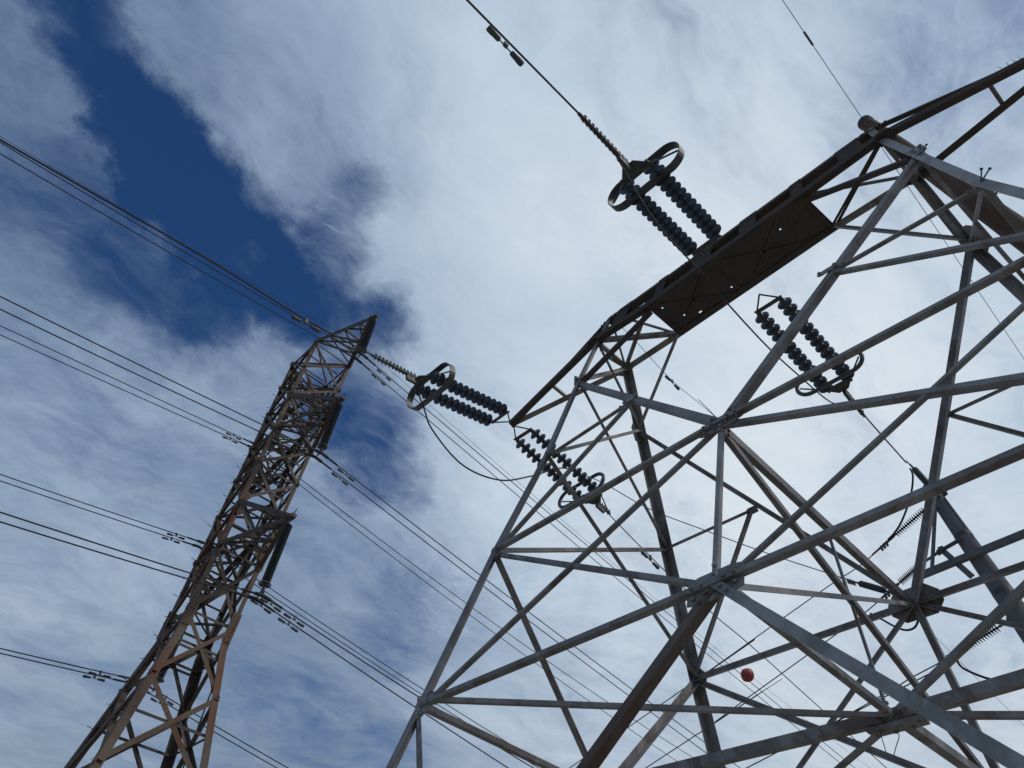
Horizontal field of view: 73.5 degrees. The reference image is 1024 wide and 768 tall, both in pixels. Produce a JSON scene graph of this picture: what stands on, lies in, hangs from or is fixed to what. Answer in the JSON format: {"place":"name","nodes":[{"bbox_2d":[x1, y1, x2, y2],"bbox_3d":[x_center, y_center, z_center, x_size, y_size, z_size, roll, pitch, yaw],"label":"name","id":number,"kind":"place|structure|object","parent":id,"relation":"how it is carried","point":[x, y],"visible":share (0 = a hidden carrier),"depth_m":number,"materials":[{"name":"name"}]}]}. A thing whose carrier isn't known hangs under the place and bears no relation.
{"place":"outdoors","nodes":[
{"label":"outdoors","id":0,"kind":"place"},
{"bbox_2d":[0,0,1023,767],"label":"sky","id":1,"kind":"structure","parent":0,"point":[349,161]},
{"bbox_2d":[870,612,918,630],"bbox_3d":[7.311,4.470,13.033,0.040,0.580,0.874,38,-56,-25],"label":"jumper cable","id":2,"kind":"object","parent":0,"point":[910,629],"visible":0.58,"depth_m":12.80,"materials":[{"name":"black rubber"}]},
{"bbox_3d":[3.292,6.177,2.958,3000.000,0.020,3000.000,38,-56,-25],"label":"ground","id":3,"kind":"structure","parent":0,"visible":0},
{"bbox_2d":[64,311,378,767],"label":"lattice tower","id":4,"kind":"structure","parent":3,"relation":"on","point":[122,707],"depth_m":25.61,"materials":[{"name":"beige metal"}]},
{"bbox_2d":[152,625,187,691],"bbox_3d":[-13.991,11.039,28.195,0.423,3.151,0.423,-6,-50,10],"label":"suspension insulator","id":5,"kind":"object","parent":4,"relation":"hanging from","point":[160,678],"visible":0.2,"depth_m":27.51,"materials":[{"name":"ceramic"}]},
{"bbox_2d":[0,653,276,767],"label":"conductor","id":6,"kind":"object","parent":5,"relation":"hanging from","point":[119,680],"visible":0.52,"depth_m":26.57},
{"bbox_2d":[82,675,104,681],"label":"vibration damper","id":7,"kind":"object","parent":6,"relation":"attached to","point":[94,677],"visible":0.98,"depth_m":26.00,"materials":[{"name":"grey metal"}]},
{"bbox_2d":[0,648,287,767],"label":"conductor","id":8,"kind":"object","parent":5,"relation":"hanging from","point":[126,677],"visible":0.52,"depth_m":26.21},
{"bbox_2d":[88,670,110,678],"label":"vibration damper","id":9,"kind":"object","parent":8,"relation":"attached to","point":[100,672],"visible":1,"depth_m":25.75,"materials":[{"name":"grey metal"}]},
{"bbox_2d":[155,694,173,705],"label":"vibration damper","id":10,"kind":"object","parent":8,"relation":"attached to","point":[170,703],"visible":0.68,"depth_m":26.92,"materials":[{"name":"grey metal"}]},
{"bbox_2d":[257,518,292,597],"bbox_3d":[-8.030,5.840,23.323,0.437,3.064,0.423,-6,-50,10],"label":"suspension insulator","id":11,"kind":"object","parent":4,"relation":"hanging from","point":[265,581],"visible":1,"depth_m":23.18,"materials":[{"name":"ceramic"}]},
{"bbox_2d":[0,521,507,767],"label":"conductor","id":12,"kind":"object","parent":11,"relation":"hanging from","point":[258,600],"visible":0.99,"depth_m":22.14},
{"bbox_2d":[250,599,271,613],"bbox_3d":[-8.152,7.205,22.289,0.800,0.263,0.095,38,-56,-25],"label":"vibration damper","id":13,"kind":"object","parent":12,"relation":"attached to","point":[261,605],"visible":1,"depth_m":22.27,"materials":[{"name":"grey metal"}]},
{"bbox_2d":[278,617,297,632],"bbox_3d":[-7.383,7.933,22.634,0.800,0.262,0.095,38,-56,-25],"label":"vibration damper","id":14,"kind":"object","parent":12,"relation":"attached to","point":[288,624],"visible":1,"depth_m":22.63,"materials":[{"name":"grey metal"}]},
{"bbox_2d":[0,511,533,767],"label":"conductor","id":15,"kind":"object","parent":11,"relation":"hanging from","point":[267,598],"visible":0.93,"depth_m":21.51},
{"bbox_2d":[260,597,281,612],"bbox_3d":[-7.733,7.067,22.017,0.801,0.254,0.095,38,-56,-25],"label":"vibration damper","id":16,"kind":"object","parent":15,"relation":"attached to","point":[271,604],"visible":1,"depth_m":22.00,"materials":[{"name":"grey metal"}]},
{"bbox_2d":[283,613,303,627],"bbox_3d":[-7.089,7.661,22.323,0.801,0.253,0.095,38,-56,-25],"label":"vibration damper","id":17,"kind":"object","parent":15,"relation":"attached to","point":[294,619],"visible":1,"depth_m":22.31,"materials":[{"name":"grey metal"}]},
{"bbox_2d":[266,419,283,455],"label":"suspension insulator","id":18,"kind":"object","parent":4,"relation":"hanging from","point":[279,430],"visible":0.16,"depth_m":36.30,"materials":[{"name":"ceramic"}]},
{"bbox_2d":[0,334,675,760],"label":"conductor","id":19,"kind":"object","parent":18,"relation":"hanging from","point":[306,490],"visible":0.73,"depth_m":36.69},
{"bbox_2d":[0,325,691,756],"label":"conductor","id":20,"kind":"object","parent":18,"relation":"hanging from","point":[308,485],"visible":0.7,"depth_m":36.27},
{"bbox_2d":[317,400,342,455],"bbox_3d":[-7.303,1.722,27.532,0.459,2.998,0.430,-6,-50,10],"label":"suspension insulator","id":21,"kind":"object","parent":4,"relation":"hanging from","point":[326,436],"visible":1,"depth_m":27.36,"materials":[{"name":"ceramic"}]},
{"bbox_2d":[0,309,726,767],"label":"conductor","id":22,"kind":"object","parent":21,"relation":"hanging from","point":[318,459],"visible":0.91,"depth_m":26.38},
{"bbox_2d":[270,438,289,448],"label":"vibration damper","id":23,"kind":"object","parent":22,"relation":"attached to","point":[280,441],"visible":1,"depth_m":25.63,"materials":[{"name":"grey metal"}]},
{"bbox_2d":[331,472,347,485],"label":"vibration damper","id":24,"kind":"object","parent":22,"relation":"attached to","point":[340,477],"visible":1,"depth_m":26.85,"materials":[{"name":"grey metal"}]},
{"bbox_2d":[0,296,739,767],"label":"conductor","id":25,"kind":"object","parent":21,"relation":"hanging from","point":[320,454],"visible":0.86,"depth_m":25.99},
{"bbox_2d":[278,434,297,444],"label":"vibration damper","id":26,"kind":"object","parent":25,"relation":"attached to","point":[288,438],"visible":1,"depth_m":25.37,"materials":[{"name":"grey metal"}]},
{"bbox_2d":[337,468,354,481],"bbox_3d":[-6.420,3.496,26.540,0.801,0.254,0.095,38,-56,-25],"label":"vibration damper","id":27,"kind":"object","parent":25,"relation":"attached to","point":[346,473],"visible":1,"depth_m":26.53,"materials":[{"name":"grey metal"}]},
{"bbox_2d":[357,317,375,357],"bbox_3d":[-6.671,-2.198,31.612,0.423,2.895,0.423,-6,-50,10],"label":"suspension insulator","id":28,"kind":"object","parent":4,"relation":"hanging from","point":[367,335],"visible":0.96,"depth_m":31.46,"materials":[{"name":"ceramic"}]},
{"bbox_2d":[0,153,839,762],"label":"conductor","id":29,"kind":"object","parent":28,"relation":"hanging from","point":[352,357],"visible":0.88,"depth_m":30.07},
{"bbox_2d":[371,373,385,385],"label":"vibration damper","id":30,"kind":"object","parent":29,"relation":"attached to","point":[374,376],"visible":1,"depth_m":30.98,"materials":[{"name":"grey metal"}]},
{"bbox_2d":[0,142,854,767],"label":"conductor","id":31,"kind":"object","parent":28,"relation":"hanging from","point":[354,350],"visible":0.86,"depth_m":29.85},
{"bbox_2d":[1,137,869,767],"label":"shield wire","id":32,"kind":"object","parent":28,"relation":"attached to","point":[389,369],"visible":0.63,"depth_m":30.70,"materials":[{"name":"grey metal"}]},
{"bbox_2d":[741,668,753,681],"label":"marker ball","id":33,"kind":"object","parent":32,"relation":"hanging from","point":[748,673],"visible":0.95,"depth_m":40.77,"materials":[{"name":"red plastic"}]},
{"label":"suspension insulator","id":34,"kind":"object","parent":4,"relation":"hanging from","visible":0},
{"bbox_2d":[0,474,506,741],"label":"conductor","id":35,"kind":"object","parent":34,"relation":"hanging from","point":[199,541],"visible":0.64,"depth_m":31.69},
{"bbox_2d":[167,533,184,539],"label":"vibration damper","id":36,"kind":"object","parent":35,"relation":"attached to","point":[176,534],"visible":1,"depth_m":30.82,"materials":[{"name":"grey metal"}]},
{"bbox_2d":[0,480,538,767],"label":"conductor","id":37,"kind":"object","parent":34,"relation":"hanging from","point":[198,546],"visible":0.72,"depth_m":31.82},
{"bbox_2d":[162,537,179,543],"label":"vibration damper","id":38,"kind":"object","parent":37,"relation":"attached to","point":[165,538],"visible":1,"depth_m":31.07,"materials":[{"name":"grey metal"}]},
{"bbox_2d":[386,57,1023,767],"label":"lattice tower","id":39,"kind":"structure","parent":3,"relation":"on","point":[748,253],"depth_m":7.84,"materials":[{"name":"metal"}]},
{"bbox_2d":[371,353,509,425],"bbox_3d":[-1.373,0.157,14.249,3.631,0.997,1.389,38,-56,-25],"label":"tension insulator assembly","id":40,"kind":"object","parent":39,"relation":"attached to","point":[442,382],"visible":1,"depth_m":14.24,"materials":[{"name":"ceramic"}]},
{"bbox_2d":[0,139,371,355],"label":"conductor","id":41,"kind":"object","parent":40,"relation":"attached to","point":[100,197],"visible":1,"depth_m":11.00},
{"bbox_2d":[291,315,319,332],"bbox_3d":[-3.681,-1.083,12.259,0.566,0.215,0.075,38,-56,-25],"label":"vibration damper","id":42,"kind":"object","parent":41,"relation":"attached to","point":[306,320],"visible":1,"depth_m":12.26,"materials":[{"name":"grey metal"}]},
{"bbox_2d":[414,383,606,507],"bbox_3d":[0.141,1.733,14.787,6.003,2.082,0.034,38,-56,-25],"label":"jumper cable","id":43,"kind":"object","parent":40,"relation":"hanging from","point":[450,453],"visible":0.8,"depth_m":13.53,"materials":[{"name":"grey metal"}]},
{"bbox_2d":[513,426,610,514],"bbox_3d":[1.188,2.099,15.887,3.350,0.796,1.444,38,-56,-25],"label":"tension insulator assembly","id":44,"kind":"object","parent":39,"relation":"hanging from","point":[583,480],"visible":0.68,"depth_m":15.84,"materials":[{"name":"ceramic"}]},
{"bbox_2d":[605,510,886,767],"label":"conductor","id":45,"kind":"object","parent":44,"relation":"attached to","point":[736,633],"visible":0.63,"depth_m":18.14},
{"bbox_2d":[641,552,659,568],"bbox_3d":[3.377,4.288,16.756,0.655,0.249,0.087,38,-56,-25],"label":"vibration damper","id":46,"kind":"object","parent":45,"relation":"attached to","point":[654,564],"visible":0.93,"depth_m":16.75,"materials":[{"name":"grey metal"}]},
{"bbox_2d":[577,112,721,255],"bbox_3d":[2.148,-3.120,10.714,3.331,0.764,1.388,38,-56,-25],"label":"tension insulator assembly","id":47,"kind":"object","parent":39,"relation":"attached to","point":[689,206],"visible":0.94,"depth_m":10.73,"materials":[{"name":"ceramic"}]},
{"bbox_2d":[466,0,578,113],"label":"conductor","id":48,"kind":"object","parent":47,"relation":"attached to","point":[523,57],"visible":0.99,"depth_m":9.15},
{"bbox_2d":[486,25,523,66],"bbox_3d":[-0.082,-4.369,8.842,0.625,0.178,0.083,38,-56,-25],"label":"vibration damper","id":49,"kind":"object","parent":48,"relation":"attached to","point":[495,35],"visible":1,"depth_m":8.81,"materials":[{"name":"grey metal"}]},
{"bbox_2d":[620,162,833,402],"bbox_3d":[3.956,-1.093,11.211,6.779,1.330,0.026,38,-56,-25],"label":"jumper cable","id":50,"kind":"object","parent":47,"relation":"hanging from","point":[706,279],"visible":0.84,"depth_m":10.15,"materials":[{"name":"grey metal"}]},
{"bbox_2d":[623,328,715,416],"bbox_3d":[14.790,9.558,21.183,35.537,2.506,0.013,38,-56,-25],"label":"shield wire","id":51,"kind":"object","parent":39,"relation":"attached to","point":[679,387],"visible":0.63,"depth_m":15.37,"materials":[{"name":"grey metal"}]},
{"bbox_2d":[665,375,679,389],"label":"vibration damper","id":52,"kind":"object","parent":51,"relation":"attached to","point":[672,381],"visible":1,"depth_m":15.01,"materials":[{"name":"grey metal"}]},
{"bbox_2d":[754,294,865,416],"bbox_3d":[5.870,-0.532,13.332,3.804,0.624,1.444,38,-56,-25],"label":"tension insulator assembly","id":53,"kind":"object","parent":39,"relation":"attached to","point":[844,372],"visible":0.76,"depth_m":13.18,"materials":[{"name":"ceramic"}]},
{"bbox_2d":[865,417,906,462],"bbox_3d":[7.588,0.908,14.295,2.593,0.222,0.030,38,-56,-25],"label":"conductor","id":54,"kind":"object","parent":53,"relation":"attached to","point":[886,440],"visible":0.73,"depth_m":14.42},
{"bbox_2d":[893,726,899,755],"bbox_3d":[3.586,3.345,6.421,0.008,0.248,0.121,38,-56,-25],"label":"loose wire","id":55,"kind":"object","parent":39,"relation":"hanging from","point":[897,741],"visible":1,"depth_m":6.40,"materials":[{"name":"grey metal"}]},
{"bbox_2d":[857,115,1023,253],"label":"utility pole","id":56,"kind":"object","parent":3,"relation":"on","point":[991,217],"visible":0.46,"depth_m":10.79,"materials":[{"name":"brown wood"}]},
{"bbox_2d":[782,0,1023,358],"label":"shield wire","id":57,"kind":"object","parent":56,"relation":"attached to","point":[891,162],"visible":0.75,"depth_m":14.47,"materials":[{"name":"grey metal"}]},
{"bbox_2d":[803,31,813,45],"bbox_3d":[5.644,-6.562,13.036,0.320,0.102,0.044,38,-56,-25],"label":"splice sleeve","id":58,"kind":"object","parent":57,"relation":"attached to","point":[808,38],"visible":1,"depth_m":13.01,"materials":[{"name":"grey metal"}]},
{"bbox_2d":[923,485,1023,642],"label":"utility pole","id":59,"kind":"object","parent":3,"relation":"on","point":[975,554],"visible":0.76,"depth_m":13.11,"materials":[{"name":"grey metal"}]},
{"bbox_2d":[887,468,913,539],"bbox_3d":[8.340,2.574,14.754,0.040,1.436,1.027,38,-56,-25],"label":"jumper cable","id":60,"kind":"object","parent":59,"relation":"attached to","point":[899,525],"visible":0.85,"depth_m":14.52,"materials":[{"name":"black metal"}]},
{"bbox_2d":[898,549,940,584],"bbox_3d":[8.228,3.725,13.897,0.170,0.482,1.114,38,-56,-25],"label":"polymer insulator","id":61,"kind":"object","parent":59,"relation":"attached to","point":[905,577],"visible":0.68,"depth_m":13.91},
{"bbox_2d":[881,583,898,598],"bbox_3d":[7.684,4.292,14.053,0.060,0.271,0.574,38,-56,-25],"label":"dead end clamp","id":62,"kind":"object","parent":61,"relation":"attached to","point":[886,594],"visible":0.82,"depth_m":14.00,"materials":[{"name":"grey metal"}]},
{"bbox_2d":[646,603,876,767],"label":"distribution wire","id":63,"kind":"object","parent":62,"relation":"attached to","point":[722,717],"visible":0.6,"depth_m":14.86,"materials":[{"name":"grey metal"}]},
{"bbox_2d":[846,578,892,593],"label":"rod insulator","id":64,"kind":"object","parent":62,"relation":"attached to","point":[873,587],"visible":0.94,"depth_m":14.35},
{"bbox_2d":[587,476,850,580],"bbox_3d":[4.273,3.233,15.668,6.210,2.289,0.481,8,-49,-2],"label":"tap wire","id":65,"kind":"object","parent":64,"relation":"attached to","point":[722,536],"visible":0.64,"depth_m":15.54,"materials":[{"name":"grey metal"}]},
{"bbox_2d":[894,491,947,536],"bbox_3d":[8.600,2.776,14.525,0.170,0.618,1.401,38,-56,-25],"label":"polymer insulator","id":66,"kind":"object","parent":59,"relation":"attached to","point":[918,514],"visible":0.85,"depth_m":14.52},
{"bbox_2d":[569,554,873,767],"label":"distribution wire","id":67,"kind":"object","parent":66,"relation":"attached to","point":[746,644],"visible":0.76,"depth_m":15.71,"materials":[{"name":"grey metal"}]},
{"bbox_2d":[871,536,894,554],"bbox_3d":[7.950,3.462,14.700,0.060,0.273,0.573,38,-56,-25],"label":"dead end clamp","id":68,"kind":"object","parent":66,"relation":"attached to","point":[885,544],"visible":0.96,"depth_m":14.66,"materials":[{"name":"grey metal"}]},
{"bbox_2d":[906,460,940,496],"bbox_3d":[8.754,1.984,14.610,0.139,1.198,0.288,38,-56,-25],"label":"rod insulator","id":69,"kind":"object","parent":59,"relation":"attached to","point":[920,475],"visible":0.72,"depth_m":14.61,"materials":[{"name":"grey ceramic"}]},
{"bbox_2d":[957,661,988,678],"bbox_3d":[9.223,4.442,11.309,0.044,0.853,3.390,38,-56,-25],"label":"jumper cable","id":70,"kind":"object","parent":59,"relation":"hanging from","point":[969,671],"visible":0.52,"depth_m":12.16,"materials":[{"name":"black rubber"}]},
{"bbox_2d":[969,617,1008,649],"bbox_3d":[8.502,4.543,12.370,0.170,0.397,1.160,38,-56,-25],"label":"polymer insulator","id":71,"kind":"object","parent":59,"relation":"attached to","point":[991,631],"visible":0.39,"depth_m":12.29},
{"bbox_2d":[746,662,938,767],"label":"distribution wire","id":72,"kind":"object","parent":71,"relation":"attached to","point":[862,707],"visible":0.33,"depth_m":13.09,"materials":[{"name":"grey metal"}]}
]}

